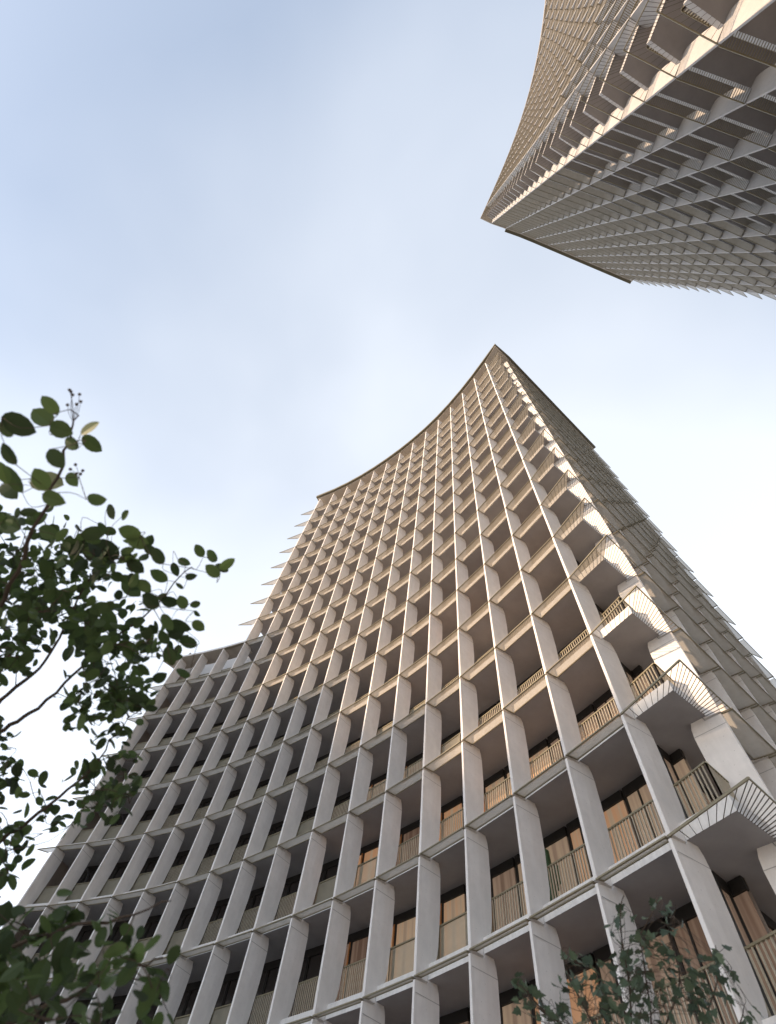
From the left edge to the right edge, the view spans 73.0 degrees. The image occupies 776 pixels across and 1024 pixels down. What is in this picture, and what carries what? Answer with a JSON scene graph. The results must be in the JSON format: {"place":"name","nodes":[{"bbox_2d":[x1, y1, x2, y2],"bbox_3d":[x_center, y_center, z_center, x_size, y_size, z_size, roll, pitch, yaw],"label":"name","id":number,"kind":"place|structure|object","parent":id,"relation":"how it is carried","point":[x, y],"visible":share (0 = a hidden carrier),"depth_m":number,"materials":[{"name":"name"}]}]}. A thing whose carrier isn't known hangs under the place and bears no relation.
{"place":"outdoors","nodes":[
{"label":"outdoors","id":0,"kind":"place"},
{"bbox_2d":[0,0,775,929],"label":"sky","id":1,"kind":"structure","parent":0,"point":[252,241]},
{"bbox_2d":[1,344,775,1023],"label":"residential tower","id":2,"kind":"structure","parent":0,"point":[443,702],"depth_m":21.67,"materials":[{"name":"concrete"}]},
{"bbox_2d":[34,1004,49,1023],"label":"window","id":3,"kind":"structure","parent":2,"relation":"in","point":[44,1014],"depth_m":24.92,"materials":[{"name":"black"}]},
{"bbox_2d":[65,999,90,1023],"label":"window","id":4,"kind":"structure","parent":2,"relation":"in","point":[70,1020],"depth_m":24.36,"materials":[{"name":"black glass"}]},
{"bbox_2d":[76,867,88,883],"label":"window","id":5,"kind":"structure","parent":2,"relation":"on","point":[87,869],"depth_m":30.33,"materials":[{"name":"black glass"}]},
{"bbox_2d":[74,925,93,942],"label":"window","id":6,"kind":"structure","parent":2,"relation":"in","point":[85,932],"depth_m":27.91,"materials":[{"name":"black glass"}]},
{"bbox_2d":[96,920,128,966],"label":"window","id":7,"kind":"structure","parent":2,"relation":"in","point":[115,936],"depth_m":27.20,"materials":[{"name":"black glass"}]},
{"bbox_2d":[102,995,127,1023],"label":"window","id":8,"kind":"structure","parent":2,"relation":"in","point":[118,1001],"depth_m":23.85,"materials":[{"name":"black glass"}]},
{"bbox_2d":[110,814,123,826],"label":"window","id":9,"kind":"structure","parent":2,"relation":"on","point":[122,815],"depth_m":33.28,"materials":[{"name":"black glass"}]},
{"bbox_2d":[136,994,160,1023],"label":"window","id":10,"kind":"structure","parent":2,"relation":"in","point":[153,1009],"depth_m":22.83,"materials":[{"name":"black glass"}]},
{"bbox_2d":[138,915,161,939],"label":"window","id":11,"kind":"structure","parent":2,"relation":"in","point":[150,927],"depth_m":26.74,"materials":[{"name":"black glass"}]},
{"bbox_2d":[140,856,159,873],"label":"window","id":12,"kind":"structure","parent":2,"relation":"in","point":[150,863],"depth_m":30.32,"materials":[{"name":"black glass"}]},
{"bbox_2d":[162,804,184,827],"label":"window","id":13,"kind":"structure","parent":2,"relation":"in","point":[177,809],"depth_m":33.26,"materials":[{"name":"black glass"}]},
{"bbox_2d":[165,850,189,882],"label":"window","id":14,"kind":"structure","parent":2,"relation":"in","point":[181,857],"depth_m":29.67,"materials":[{"name":"black glass"}]},
{"bbox_2d":[173,907,195,931],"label":"window","id":15,"kind":"structure","parent":2,"relation":"in","point":[186,915],"depth_m":26.13,"materials":[{"name":"black glass"}]},
{"bbox_2d":[173,981,201,1020],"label":"window","id":16,"kind":"structure","parent":2,"relation":"in","point":[186,1005],"depth_m":22.42,"materials":[{"name":"black glass"}]},
{"bbox_2d":[192,797,212,819],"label":"window","id":17,"kind":"structure","parent":2,"relation":"in","point":[204,802],"depth_m":32.74,"materials":[{"name":"black glass"}]},
{"bbox_2d":[194,842,220,875],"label":"window","id":18,"kind":"structure","parent":2,"relation":"in","point":[212,849],"depth_m":29.07,"materials":[{"name":"black glass"}]},
{"bbox_2d":[201,898,229,943],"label":"window","id":19,"kind":"structure","parent":2,"relation":"in","point":[219,910],"depth_m":25.39,"materials":[{"name":"black"}]},
{"bbox_2d":[215,971,240,1007],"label":"window","id":20,"kind":"structure","parent":2,"relation":"in","point":[230,981],"depth_m":21.74,"materials":[{"name":"black glass"}]},
{"bbox_2d":[222,788,241,809],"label":"window","id":21,"kind":"structure","parent":2,"relation":"in","point":[235,793],"depth_m":32.23,"materials":[{"name":"black glass"}]},
{"bbox_2d":[229,832,251,863],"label":"window","id":22,"kind":"structure","parent":2,"relation":"in","point":[244,839],"depth_m":28.47,"materials":[{"name":"black"}]},
{"bbox_2d":[235,887,264,933],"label":"window","id":23,"kind":"structure","parent":2,"relation":"in","point":[255,897],"depth_m":24.69,"materials":[{"name":"black"}]},
{"bbox_2d":[244,744,258,756],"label":"window","id":24,"kind":"structure","parent":2,"relation":"in","point":[255,746],"depth_m":35.24,"materials":[{"name":"black glass"}]},
{"bbox_2d":[252,779,269,798],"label":"window","id":25,"kind":"structure","parent":2,"relation":"in","point":[265,782],"depth_m":31.60,"materials":[{"name":"black glass"}]},
{"bbox_2d":[248,958,281,1023],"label":"window","id":26,"kind":"structure","parent":2,"relation":"in","point":[270,971],"depth_m":20.86,"materials":[{"name":"black"}]},
{"bbox_2d":[262,820,283,850],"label":"window","id":27,"kind":"structure","parent":2,"relation":"in","point":[277,827],"depth_m":27.86,"materials":[{"name":"black glass"}]},
{"bbox_2d":[271,734,284,745],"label":"window","id":28,"kind":"structure","parent":2,"relation":"in","point":[281,736],"depth_m":34.60,"materials":[{"name":"black"}]},
{"bbox_2d":[273,873,301,919],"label":"window","id":29,"kind":"structure","parent":2,"relation":"in","point":[291,885],"depth_m":23.98,"materials":[{"name":"black glass"}]},
{"bbox_2d":[283,767,298,784],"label":"window","id":30,"kind":"structure","parent":2,"relation":"in","point":[295,770],"depth_m":30.86,"materials":[{"name":"black glass"}]},
{"bbox_2d":[288,944,323,1016],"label":"window","id":31,"kind":"structure","parent":2,"relation":"in","point":[311,965],"depth_m":20.08,"materials":[{"name":"black glass"}]},
{"bbox_2d":[300,807,316,822],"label":"window","id":32,"kind":"structure","parent":2,"relation":"in","point":[308,814],"depth_m":27.15,"materials":[{"name":"black glass"}]},
{"bbox_2d":[313,753,329,770],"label":"window","id":33,"kind":"structure","parent":2,"relation":"in","point":[327,755],"depth_m":30.14,"materials":[{"name":"black glass"}]},
{"bbox_2d":[313,858,339,904],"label":"window","id":34,"kind":"structure","parent":2,"relation":"in","point":[329,869],"depth_m":23.32,"materials":[{"name":"black glass"}]},
{"bbox_2d":[332,791,350,817],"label":"window","id":35,"kind":"structure","parent":2,"relation":"in","point":[344,797],"depth_m":26.31,"materials":[{"name":"black"}]},
{"bbox_2d":[335,927,369,1001],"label":"window","id":36,"kind":"structure","parent":2,"relation":"in","point":[357,942],"depth_m":19.28,"materials":[{"name":"black glass"}]},
{"bbox_2d":[344,737,360,753],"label":"window","id":37,"kind":"structure","parent":2,"relation":"in","point":[358,739],"depth_m":29.39,"materials":[{"name":"black glass"}]},
{"bbox_2d":[354,840,378,885],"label":"window","id":38,"kind":"structure","parent":2,"relation":"in","point":[370,851],"depth_m":22.53,"materials":[{"name":"beige"}]},
{"bbox_2d":[366,773,386,800],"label":"window","id":39,"kind":"structure","parent":2,"relation":"in","point":[383,777],"depth_m":25.54,"materials":[{"name":"black glass"}]},
{"bbox_2d":[386,907,415,981],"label":"window","id":40,"kind":"structure","parent":2,"relation":"in","point":[404,923],"depth_m":18.61,"materials":[{"name":"beige"}]},
{"bbox_2d":[396,819,419,865],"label":"window","id":41,"kind":"structure","parent":2,"relation":"in","point":[411,830],"depth_m":21.61,"materials":[{"name":"beige glass"}]},
{"bbox_2d":[403,752,422,778],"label":"window","id":42,"kind":"structure","parent":2,"relation":"in","point":[418,757],"depth_m":24.70,"materials":[{"name":"black"}]},
{"bbox_2d":[440,730,460,754],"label":"window","id":43,"kind":"structure","parent":2,"relation":"in","point":[455,733],"depth_m":23.96,"materials":[{"name":"black glass"}]},
{"bbox_2d":[439,796,462,840],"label":"window","id":44,"kind":"structure","parent":2,"relation":"in","point":[455,805],"depth_m":20.76,"materials":[{"name":"beige"}]},
{"bbox_2d":[439,884,465,924],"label":"window","id":45,"kind":"structure","parent":2,"relation":"in","point":[452,903],"depth_m":17.78,"materials":[{"name":"beige glass"}]},
{"bbox_2d":[439,1007,469,1023],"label":"window","id":46,"kind":"structure","parent":2,"relation":"in","point":[462,1016],"depth_m":15.01,"materials":[{"name":"black glass"}]},
{"bbox_2d":[463,769,505,825],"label":"window","id":47,"kind":"structure","parent":2,"relation":"in","point":[498,777],"depth_m":19.90,"materials":[{"name":"beige"}]},
{"bbox_2d":[478,704,496,726],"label":"window","id":48,"kind":"structure","parent":2,"relation":"in","point":[479,716],"depth_m":23.02,"materials":[{"name":"beige"}]},
{"bbox_2d":[466,857,518,931],"bbox_3d":[3.235,12.607,16.198,0.120,2.910,2.187,39,-67,-12],"label":"window","id":49,"kind":"structure","parent":2,"relation":"in","point":[502,877],"depth_m":16.75,"materials":[{"name":"beige"}]},
{"bbox_2d":[470,983,531,1023],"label":"window","id":50,"kind":"structure","parent":2,"relation":"in","point":[507,1006],"depth_m":14.01,"materials":[{"name":"black"}]},
{"bbox_2d":[497,675,534,711],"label":"window","id":51,"kind":"structure","parent":2,"relation":"in","point":[529,677],"depth_m":22.20,"materials":[{"name":"black"}]},
{"bbox_2d":[504,739,550,796],"bbox_3d":[4.973,9.667,18.274,0.120,2.910,2.195,37,-66,-11],"label":"window","id":52,"kind":"structure","parent":2,"relation":"in","point":[542,746],"depth_m":19.06,"materials":[{"name":"black"}]},
{"bbox_2d":[515,826,575,916],"bbox_3d":[4.650,11.089,15.314,0.120,2.910,2.195,37,-66,-11],"label":"window","id":53,"kind":"structure","parent":2,"relation":"in","point":[556,843],"depth_m":15.97,"materials":[{"name":"black"}]},
{"bbox_2d":[534,642,572,679],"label":"window","id":54,"kind":"structure","parent":2,"relation":"in","point":[570,642],"depth_m":21.40,"materials":[{"name":"black"}]},
{"bbox_2d":[529,953,604,1023],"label":"window","id":55,"kind":"structure","parent":2,"relation":"in","point":[576,1014],"depth_m":12.92,"materials":[{"name":"black glass"}]},
{"bbox_2d":[547,704,598,763],"bbox_3d":[6.316,8.093,17.372,0.120,2.910,2.210,35,-66,-10],"label":"window","id":56,"kind":"structure","parent":2,"relation":"in","point":[588,711],"depth_m":18.21,"materials":[{"name":"black"}]},
{"bbox_2d":[572,608,615,646],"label":"window","id":57,"kind":"structure","parent":2,"relation":"in","point":[611,608],"depth_m":20.67,"materials":[{"name":"black"}]},
{"bbox_2d":[566,790,637,884],"bbox_3d":[5.993,9.516,14.412,0.120,2.910,2.210,35,-66,-10],"label":"window","id":58,"kind":"structure","parent":2,"relation":"in","point":[614,809],"depth_m":15.04,"materials":[{"name":"black"}]},
{"bbox_2d":[595,603,608,626],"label":"window","id":59,"kind":"structure","parent":2,"relation":"in","point":[600,611],"depth_m":20.02,"materials":[{"name":"black glass"}]},
{"bbox_2d":[593,665,651,726],"bbox_3d":[7.582,6.489,16.463,0.120,2.910,2.179,33,-65,-10],"label":"window","id":60,"kind":"structure","parent":2,"relation":"in","point":[607,696],"depth_m":17.42,"materials":[{"name":"black"}]},
{"bbox_2d":[620,662,642,702],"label":"window","id":61,"kind":"structure","parent":2,"relation":"in","point":[630,678],"depth_m":16.91,"materials":[{"name":"black"}]},
{"bbox_2d":[593,917,694,1023],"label":"window","id":62,"kind":"structure","parent":2,"relation":"in","point":[603,953],"depth_m":12.06,"materials":[{"name":"black"}]},
{"bbox_2d":[622,749,705,847],"bbox_3d":[7.259,7.911,13.503,0.120,2.910,2.179,33,-65,-10],"label":"window","id":63,"kind":"structure","parent":2,"relation":"in","point":[636,793],"depth_m":14.21,"materials":[{"name":"black"}]},
{"bbox_2d":[656,745,709,818],"bbox_3d":[7.997,7.719,13.330,2.190,2.910,0.120,41,-67,-13],"label":"window","id":64,"kind":"structure","parent":2,"relation":"in","point":[673,775],"depth_m":13.79,"materials":[{"name":"black glass"}]},
{"bbox_2d":[705,787,716,801],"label":"window","id":65,"kind":"structure","parent":2,"relation":"in","point":[707,790],"depth_m":14.75,"materials":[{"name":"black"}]},
{"bbox_2d":[664,875,775,1023],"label":"window","id":66,"kind":"structure","parent":2,"relation":"in","point":[739,889],"depth_m":11.22,"materials":[{"name":"black"}]},
{"bbox_2d":[711,871,775,1015],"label":"window","id":67,"kind":"structure","parent":2,"relation":"in","point":[743,933],"depth_m":10.62,"materials":[{"name":"black"}]},
{"bbox_2d":[544,848,560,900],"bbox_3d":[4.510,10.296,14.441,0.493,2.020,0.457,-20,-68,15],"label":"potted cactus","id":68,"kind":"object","parent":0,"point":[548,859],"visible":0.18,"depth_m":14.65,"materials":[{"name":"green plant"}]},
{"bbox_2d":[480,0,775,299],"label":"residential tower","id":69,"kind":"structure","parent":0,"point":[643,148],"depth_m":33.65,"materials":[{"name":"grey concrete"}]},
{"label":"ground","id":70,"kind":"structure","parent":0,"visible":0},
{"bbox_2d":[0,388,234,1023],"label":"broadleaf tree","id":71,"kind":"object","parent":70,"relation":"on","point":[35,610],"visible":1,"depth_m":2.94,"materials":[{"name":"green plant"}]},
{"bbox_2d":[510,895,762,1023],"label":"sapling","id":72,"kind":"object","parent":70,"relation":"on","point":[636,983],"visible":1,"depth_m":3.52,"materials":[{"name":"green plant"}]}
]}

